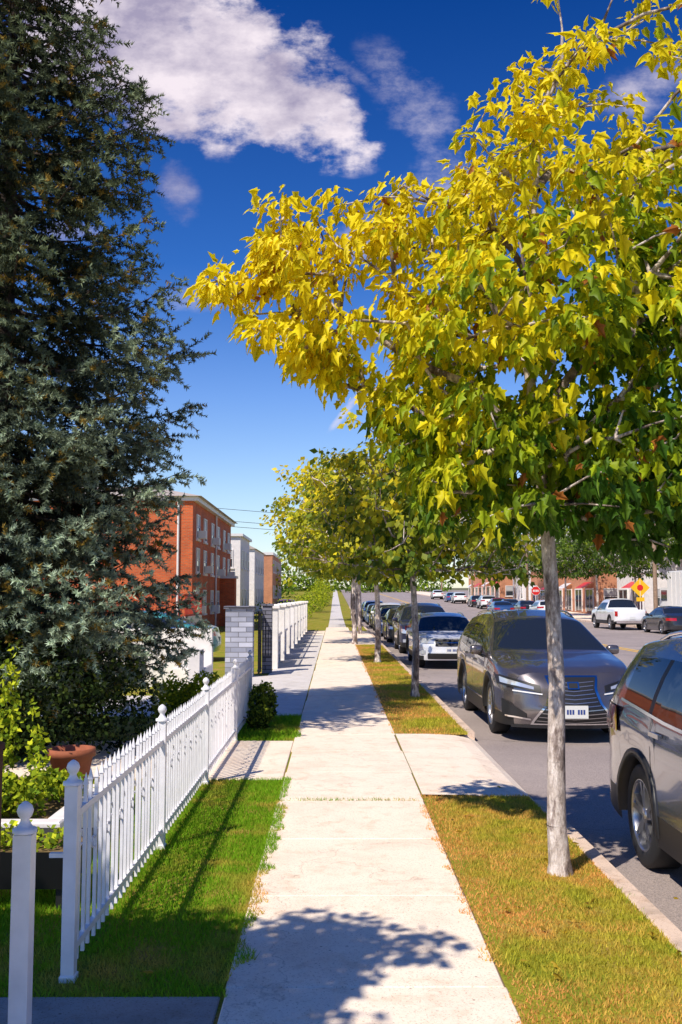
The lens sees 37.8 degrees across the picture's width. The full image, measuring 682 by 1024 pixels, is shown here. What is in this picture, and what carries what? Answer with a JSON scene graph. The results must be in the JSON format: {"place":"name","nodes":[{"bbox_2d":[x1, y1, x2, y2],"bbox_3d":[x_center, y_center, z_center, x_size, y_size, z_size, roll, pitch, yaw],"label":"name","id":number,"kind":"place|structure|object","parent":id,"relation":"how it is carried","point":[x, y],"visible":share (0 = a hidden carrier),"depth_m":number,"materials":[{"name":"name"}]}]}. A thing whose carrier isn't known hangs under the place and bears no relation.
{"place":"outdoors","nodes":[
{"label":"outdoors","id":0,"kind":"place"},
{"bbox_2d":[32,487,237,626],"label":"brick house","id":1,"kind":"structure","parent":0,"point":[201,529],"depth_m":50.77,"materials":[{"name":"red"}]},
{"bbox_2d":[92,628,212,690],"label":"white garden wall","id":2,"kind":"structure","parent":0,"point":[198,662],"depth_m":19.59,"materials":[{"name":"paint"}]},
{"bbox_2d":[0,635,323,1023],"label":"paved path","id":3,"kind":"structure","parent":0,"point":[290,677],"depth_m":9.97,"materials":[{"name":"concrete"}]},
{"bbox_2d":[0,741,4,843],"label":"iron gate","id":4,"kind":"structure","parent":3,"relation":"on","point":[2,745],"depth_m":3.62,"materials":[{"name":"black metal"}]},
{"bbox_2d":[0,590,681,1023],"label":"lawn","id":5,"kind":"structure","parent":0,"point":[318,620],"depth_m":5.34,"materials":[{"name":"plant"}]},
{"bbox_2d":[0,828,98,909],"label":"planter box","id":6,"kind":"object","parent":5,"relation":"on","point":[48,873],"visible":0.3,"depth_m":5.56,"materials":[{"name":"black plastic"}]},
{"bbox_2d":[0,820,81,851],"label":"garden plant","id":7,"kind":"object","parent":6,"relation":"in","point":[54,837],"visible":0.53,"depth_m":5.79,"materials":[{"name":"green plant"}]},
{"bbox_2d":[1,771,120,827],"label":"raised planter","id":8,"kind":"object","parent":5,"relation":"on","point":[54,811],"visible":0.23,"depth_m":6.77,"materials":[{"name":"white paint"}]},
{"bbox_2d":[0,643,94,817],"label":"garden plant","id":9,"kind":"object","parent":8,"relation":"in","point":[22,789],"visible":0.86,"depth_m":7.06,"materials":[{"name":"green plant"}]},
{"bbox_2d":[47,745,95,788],"bbox_3d":[-2.100,1.994,7.745,0.370,0.310,0.370,0,-5,0],"label":"terracotta pot","id":10,"kind":"object","parent":8,"relation":"on","point":[62,757],"visible":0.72,"depth_m":7.64,"materials":[{"name":"orange ceramic"}]},
{"bbox_2d":[0,610,166,764],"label":"hedge","id":11,"kind":"object","parent":5,"relation":"on","point":[83,721],"visible":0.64,"depth_m":10.77,"materials":[{"name":"green plant"}]},
{"bbox_2d":[0,0,216,733],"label":"spruce tree","id":12,"kind":"object","parent":5,"relation":"on","point":[76,466],"visible":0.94,"depth_m":11.59,"materials":[{"name":"green plant"}]},
{"bbox_2d":[49,594,201,621],"bbox_3d":[-11.143,4.780,46.392,8.700,1.900,5.600,0,-5,0],"label":"red railing","id":13,"kind":"object","parent":5,"relation":"on","point":[188,613],"visible":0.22,"depth_m":45.42,"materials":[{"name":"red metal"}]},
{"bbox_2d":[8,650,252,1023],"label":"white picket fence","id":14,"kind":"object","parent":5,"relation":"on","point":[194,738],"visible":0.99,"depth_m":5.57,"materials":[{"name":"paint"}]},
{"bbox_2d":[117,610,221,651],"bbox_3d":[-5.859,3.431,27.772,5.015,1.407,2.137,0,-5,0],"label":"parked car","id":15,"kind":"object","parent":5,"relation":"on","point":[217,642],"visible":0.08,"depth_m":27.23,"materials":[{"name":"teal paint"}]},
{"bbox_2d":[148,670,222,721],"bbox_3d":[-2.102,2.537,13.522,1.217,0.806,0.816,-3,-6,30],"label":"shrub","id":16,"kind":"object","parent":5,"relation":"on","point":[174,697],"visible":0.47,"depth_m":13.39,"materials":[{"name":"green plant"}]},
{"bbox_2d":[224,606,255,676],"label":"stone pillar","id":17,"kind":"structure","parent":5,"relation":"on","point":[239,632],"depth_m":21.84,"materials":[{"name":"grey brick"}]},
{"bbox_2d":[230,533,251,605],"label":"white house","id":18,"kind":"structure","parent":5,"relation":"on","point":[240,555],"depth_m":76.37,"materials":[{"name":"paint"}]},
{"bbox_2d":[249,545,265,613],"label":"white house","id":19,"kind":"structure","parent":5,"relation":"on","point":[256,575],"depth_m":93.81,"materials":[{"name":"paint"}]},
{"bbox_2d":[243,680,278,729],"bbox_3d":[-1.119,2.636,13.621,0.485,0.623,1.420,0,-5,0],"label":"shrub","id":20,"kind":"object","parent":5,"relation":"on","point":[262,711],"visible":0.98,"depth_m":13.76,"materials":[{"name":"green plant"}]},
{"bbox_2d":[261,604,273,673],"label":"stone pillar","id":21,"kind":"structure","parent":5,"relation":"on","point":[267,612],"depth_m":23.02,"materials":[{"name":"grey brick"}]},
{"bbox_2d":[257,610,261,673],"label":"iron gate","id":22,"kind":"structure","parent":21,"relation":"attached to","point":[259,638],"depth_m":22.41,"materials":[{"name":"black metal"}]},
{"bbox_2d":[262,552,281,603],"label":"brick house","id":23,"kind":"structure","parent":5,"relation":"on","point":[270,573],"depth_m":111.91,"materials":[{"name":"orange brick"}]},
{"bbox_2d":[275,567,281,598],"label":"tree line","id":24,"kind":"object","parent":5,"relation":"on","point":[277,579],"depth_m":118.32,"materials":[{"name":"green plant"}]},
{"bbox_2d":[278,599,294,602],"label":"parked car","id":25,"kind":"object","parent":5,"relation":"on","point":[290,600],"visible":0.06,"depth_m":87.31,"materials":[{"name":"red paint"}]},
{"bbox_2d":[272,601,307,668],"bbox_3d":[-1.816,4.306,38.869,0.440,1.560,29.110,0,-5,0],"label":"pillar fence","id":26,"kind":"object","parent":5,"relation":"on","point":[289,624],"visible":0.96,"depth_m":30.90,"materials":[{"name":"white paint"}]},
{"bbox_2d":[254,578,333,624],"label":"shrub","id":27,"kind":"object","parent":5,"relation":"on","point":[321,597],"visible":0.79,"depth_m":98.48,"materials":[{"name":"green plant"}]},
{"bbox_2d":[284,490,361,633],"bbox_3d":[1.092,2.069,48.177,6.681,7.753,7.756,-3,-6,32],"label":"maple tree","id":28,"kind":"object","parent":5,"relation":"on","point":[359,612],"visible":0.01,"depth_m":47.73,"materials":[{"name":"green plant"}]},
{"bbox_2d":[303,525,365,626],"bbox_3d":[0.589,2.891,59.894,8.044,8.121,7.365,-4,-6,40],"label":"maple tree","id":29,"kind":"object","parent":5,"relation":"on","point":[341,581],"visible":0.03,"depth_m":59.69,"materials":[{"name":"green plant"}]},
{"bbox_2d":[259,453,422,643],"bbox_3d":[0.523,1.402,37.855,7.150,7.308,7.365,3,-6,-31],"label":"maple tree","id":30,"kind":"object","parent":5,"relation":"on","point":[286,550],"visible":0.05,"depth_m":37.23,"materials":[{"name":"green plant"}]},
{"bbox_2d":[292,539,397,620],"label":"maple tree","id":31,"kind":"object","parent":5,"relation":"on","point":[323,578],"depth_m":73.50,"materials":[{"name":"green plant"}]},
{"bbox_2d":[264,442,490,662],"bbox_3d":[1.192,1.118,26.952,6.616,5.988,5.428,0,-5,0],"label":"maple tree","id":32,"kind":"object","parent":5,"relation":"on","point":[299,522],"visible":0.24,"depth_m":26.24,"materials":[{"name":"green plant"}]},
{"bbox_2d":[143,786,681,979],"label":"fallen leaves","id":33,"kind":"object","parent":5,"relation":"on","point":[558,976],"visible":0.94,"depth_m":5.29,"materials":[{"name":"brown plant"}]},
{"bbox_2d":[295,375,541,696],"bbox_3d":[1.490,0.501,17.710,4.746,5.630,4.916,0,-5,0],"label":"maple tree","id":34,"kind":"object","parent":5,"relation":"on","point":[376,510],"visible":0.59,"depth_m":17.10,"materials":[{"name":"green plant"}]},
{"bbox_2d":[182,0,681,876],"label":"maple tree","id":35,"kind":"object","parent":5,"relation":"on","point":[602,468],"visible":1,"depth_m":6.17,"materials":[{"name":"yellow plant"}]},
{"bbox_2d":[0,0,681,587],"label":"sky","id":36,"kind":"structure","parent":0,"point":[307,97],"materials":[{"name":"blue"}]},
{"bbox_2d":[217,590,520,1023],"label":"sidewalk","id":37,"kind":"structure","parent":0,"point":[361,920],"depth_m":5.72,"materials":[{"name":"concrete"}]},
{"bbox_2d":[296,588,467,736],"bbox_3d":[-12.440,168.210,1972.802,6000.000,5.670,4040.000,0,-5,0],"label":"ground","id":38,"kind":"structure","parent":0,"point":[428,589],"depth_m":338.75,"materials":[{"name":"green plant"}]},
{"bbox_2d":[281,536,680,597],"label":"tree line","id":39,"kind":"object","parent":38,"relation":"on","point":[294,586],"visible":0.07,"depth_m":264.92,"materials":[{"name":"green plant"}]},
{"bbox_2d":[617,557,681,612],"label":"white building","id":40,"kind":"structure","parent":38,"relation":"on","point":[624,586],"depth_m":82.08,"materials":[{"name":"painted metal siding"},{"name":"glass"}]},
{"bbox_2d":[303,631,532,799],"bbox_3d":[-0.018,4.383,30.011,3.345,0.136,43.450,0,-5,0],"label":"driveway apron","id":41,"kind":"object","parent":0,"point":[443,764],"visible":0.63,"depth_m":10.40,"materials":[{"name":"concrete"}]},
{"bbox_2d":[406,590,591,619],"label":"sidewalk","id":42,"kind":"structure","parent":0,"point":[582,616],"depth_m":191.56,"materials":[{"name":"concrete"}]},
{"bbox_2d":[464,541,472,595],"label":"utility pole","id":43,"kind":"object","parent":42,"relation":"on","point":[471,585],"visible":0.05,"depth_m":139.64,"materials":[{"name":"brown wood"}]},
{"bbox_2d":[461,540,504,594],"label":"street tree","id":44,"kind":"object","parent":42,"relation":"on","point":[479,556],"visible":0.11,"depth_m":134.12,"materials":[{"name":"green plant"}]},
{"bbox_2d":[467,571,512,598],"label":"brick shop","id":45,"kind":"structure","parent":42,"relation":"on","point":[504,590],"depth_m":147.04,"materials":[{"name":"orange brick"}]},
{"bbox_2d":[481,535,540,598],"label":"street tree","id":46,"kind":"object","parent":42,"relation":"on","point":[500,565],"visible":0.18,"depth_m":111.32,"materials":[{"name":"green plant"}]},
{"bbox_2d":[521,534,529,599],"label":"utility pole","id":47,"kind":"object","parent":42,"relation":"on","point":[527,593],"visible":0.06,"depth_m":99.77,"materials":[{"name":"brown wood"}]},
{"bbox_2d":[531,586,539,599],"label":"stop sign","id":48,"kind":"object","parent":42,"relation":"on","point":[535,590],"visible":0.88,"depth_m":94.81,"materials":[{"name":"red metal"}]},
{"bbox_2d":[521,526,585,613],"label":"street tree","id":49,"kind":"object","parent":42,"relation":"on","point":[562,573],"visible":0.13,"depth_m":87.68,"materials":[{"name":"green plant"}]},
{"bbox_2d":[528,562,616,613],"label":"brick shop","id":50,"kind":"structure","parent":42,"relation":"on","point":[581,595],"depth_m":96.32,"materials":[{"name":"red"}]},
{"bbox_2d":[513,532,665,600],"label":"white building","id":51,"kind":"structure","parent":42,"relation":"on","point":[520,593],"depth_m":133.11,"materials":[{"name":"paint"}]},
{"bbox_2d":[555,527,647,606],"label":"street tree","id":52,"kind":"object","parent":42,"relation":"on","point":[581,569],"visible":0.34,"depth_m":75.70,"materials":[{"name":"green plant"}]},
{"bbox_2d":[583,532,677,606],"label":"street tree","id":53,"kind":"object","parent":42,"relation":"on","point":[613,566],"visible":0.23,"depth_m":65.15,"materials":[{"name":"green plant"}]},
{"bbox_2d":[631,578,649,608],"bbox_3d":[18.610,5.607,61.888,1.200,3.000,0.085,0,-5,0],"label":"warning sign","id":54,"kind":"object","parent":42,"relation":"on","point":[639,587],"visible":0.82,"depth_m":61.93,"materials":[{"name":"yellow metal"}]},
{"bbox_2d":[652,544,657,609],"bbox_3d":[18.922,2.352,60.214,2.200,9.300,0.590,0,-5,0],"label":"utility pole","id":55,"kind":"object","parent":42,"relation":"on","point":[655,596],"visible":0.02,"depth_m":59.88,"materials":[{"name":"brown wood"}]},
{"bbox_2d":[218,508,506,541],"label":"overhead wires","id":56,"kind":"object","parent":55,"relation":"attached to","point":[275,524],"visible":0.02,"depth_m":93.14,"materials":[{"name":"black metal"}]},
{"bbox_2d":[649,517,681,560],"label":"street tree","id":57,"kind":"object","parent":42,"relation":"on","point":[672,536],"visible":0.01,"depth_m":79.43,"materials":[{"name":"green plant"}]},
{"bbox_2d":[660,570,681,606],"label":"building","id":58,"kind":"structure","parent":42,"relation":"on","point":[671,594],"depth_m":74.27,"materials":[{"name":"white paint"}]},
{"bbox_2d":[341,590,681,931],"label":"road","id":59,"kind":"structure","parent":0,"point":[594,818],"depth_m":11.51,"materials":[{"name":"grey asphalt"}]},
{"bbox_2d":[363,604,374,624],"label":"parked car","id":60,"kind":"object","parent":59,"relation":"on","point":[369,607],"visible":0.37,"depth_m":68.93,"materials":[{"name":"grey paint"}]},
{"bbox_2d":[367,605,374,628],"bbox_3d":[2.661,6.451,61.658,2.137,1.437,5.017,0,-5,0],"label":"parked car","id":61,"kind":"object","parent":59,"relation":"on","point":[370,619],"visible":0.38,"depth_m":61.20,"materials":[{"name":"black paint"}]},
{"bbox_2d":[362,600,382,621],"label":"parked suv","id":62,"kind":"object","parent":59,"relation":"on","point":[365,604],"visible":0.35,"depth_m":76.06,"materials":[{"name":"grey metal"}]},
{"bbox_2d":[371,603,400,630],"bbox_3d":[2.711,5.822,55.198,2.185,1.589,4.920,0,-5,0],"label":"parked suv","id":63,"kind":"object","parent":59,"relation":"on","point":[381,606],"visible":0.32,"depth_m":54.90,"materials":[{"name":"silver metal"}]},
{"bbox_2d":[374,606,398,635],"bbox_3d":[2.686,5.427,49.702,2.137,1.437,5.017,0,-5,0],"label":"parked car","id":64,"kind":"object","parent":59,"relation":"on","point":[383,610],"visible":0.08,"depth_m":49.30,"materials":[{"name":"black paint"}]},
{"bbox_2d":[381,608,397,641],"bbox_3d":[2.787,4.872,43.226,2.137,1.437,5.017,0,-5,0],"label":"parked car","id":65,"kind":"object","parent":59,"relation":"on","point":[387,627],"visible":0.35,"depth_m":42.38,"materials":[{"name":"black paint"}]},
{"bbox_2d":[392,603,444,652],"bbox_3d":[2.878,4.055,35.172,2.233,1.688,5.075,0,-5,0],"label":"parked suv","id":66,"kind":"object","parent":59,"relation":"on","point":[401,618],"visible":0.45,"depth_m":34.54,"materials":[{"name":"black metal"}]},
{"bbox_2d":[430,590,442,598],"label":"parked suv","id":67,"kind":"object","parent":59,"relation":"on","point":[436,593],"visible":0.99,"depth_m":169.44,"materials":[{"name":"white metal"}]},
{"bbox_2d":[405,612,468,666],"bbox_3d":[2.880,3.594,28.397,2.137,1.450,4.860,0,-5,0],"label":"parked car","id":68,"kind":"object","parent":59,"relation":"on","point":[440,633],"visible":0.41,"depth_m":27.07,"materials":[{"name":"silver metal"}]},
{"bbox_2d":[444,592,453,601],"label":"parked car","id":69,"kind":"object","parent":59,"relation":"on","point":[447,597],"visible":0.55,"depth_m":149.06,"materials":[{"name":"blue paint"}]},
{"bbox_2d":[450,592,466,602],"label":"parked suv","id":70,"kind":"object","parent":59,"relation":"on","point":[459,597],"visible":1,"depth_m":139.52,"materials":[{"name":"white metal"}]},
{"bbox_2d":[467,595,480,606],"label":"parked car","id":71,"kind":"object","parent":59,"relation":"on","point":[471,601],"visible":0.53,"depth_m":122.23,"materials":[{"name":"black paint"}]},
{"bbox_2d":[476,595,494,608],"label":"parked suv","id":72,"kind":"object","parent":59,"relation":"on","point":[481,602],"visible":0.62,"depth_m":113.81,"materials":[{"name":"white metal"}]},
{"bbox_2d":[487,598,504,607],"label":"parked car","id":73,"kind":"object","parent":59,"relation":"on","point":[489,603],"visible":0.36,"depth_m":106.67,"materials":[{"name":"grey paint"}]},
{"bbox_2d":[487,601,514,610],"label":"driving car","id":74,"kind":"object","parent":59,"relation":"on","point":[499,605],"visible":0.56,"depth_m":85.98,"materials":[{"name":"blue paint"}]},
{"bbox_2d":[501,599,517,604],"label":"parked car","id":75,"kind":"object","parent":59,"relation":"on","point":[513,601],"visible":0.12,"depth_m":99.49,"materials":[{"name":"blue paint"}]},
{"bbox_2d":[349,592,681,953],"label":"kerb","id":76,"kind":"structure","parent":59,"relation":"on","point":[667,927],"depth_m":6.33,"materials":[{"name":"concrete"}]},
{"bbox_2d":[513,600,534,609],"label":"parked car","id":77,"kind":"object","parent":59,"relation":"on","point":[522,604],"visible":0.31,"depth_m":90.44,"materials":[{"name":"black paint"}]},
{"bbox_2d":[529,600,544,609],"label":"parked suv","id":78,"kind":"object","parent":59,"relation":"on","point":[538,605],"visible":0.34,"depth_m":82.15,"materials":[{"name":"white metal"}]},
{"bbox_2d":[457,609,626,732],"bbox_3d":[2.982,2.360,15.394,2.204,1.688,5.360,0,-5,0],"label":"parked suv","id":79,"kind":"object","parent":59,"relation":"on","point":[502,673],"visible":0.85,"depth_m":13.70,"materials":[{"name":"grey metal"}]},
{"bbox_2d":[591,598,646,629],"bbox_3d":[16.623,6.098,59.822,2.281,1.829,6.008,0,-5,0],"label":"pickup truck","id":80,"kind":"object","parent":59,"relation":"on","point":[612,613],"visible":0.94,"depth_m":58.56,"materials":[{"name":"white metal"}]},
{"bbox_2d":[607,631,681,868],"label":"parked suv","id":81,"kind":"object","parent":59,"relation":"on","point":[644,718],"visible":1,"depth_m":6.89,"materials":[{"name":"grey metal"}]},
{"bbox_2d":[641,606,681,633],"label":"parked car","id":82,"kind":"object","parent":59,"relation":"on","point":[663,619],"visible":1,"depth_m":51.11,"materials":[{"name":"grey paint"}]}
]}

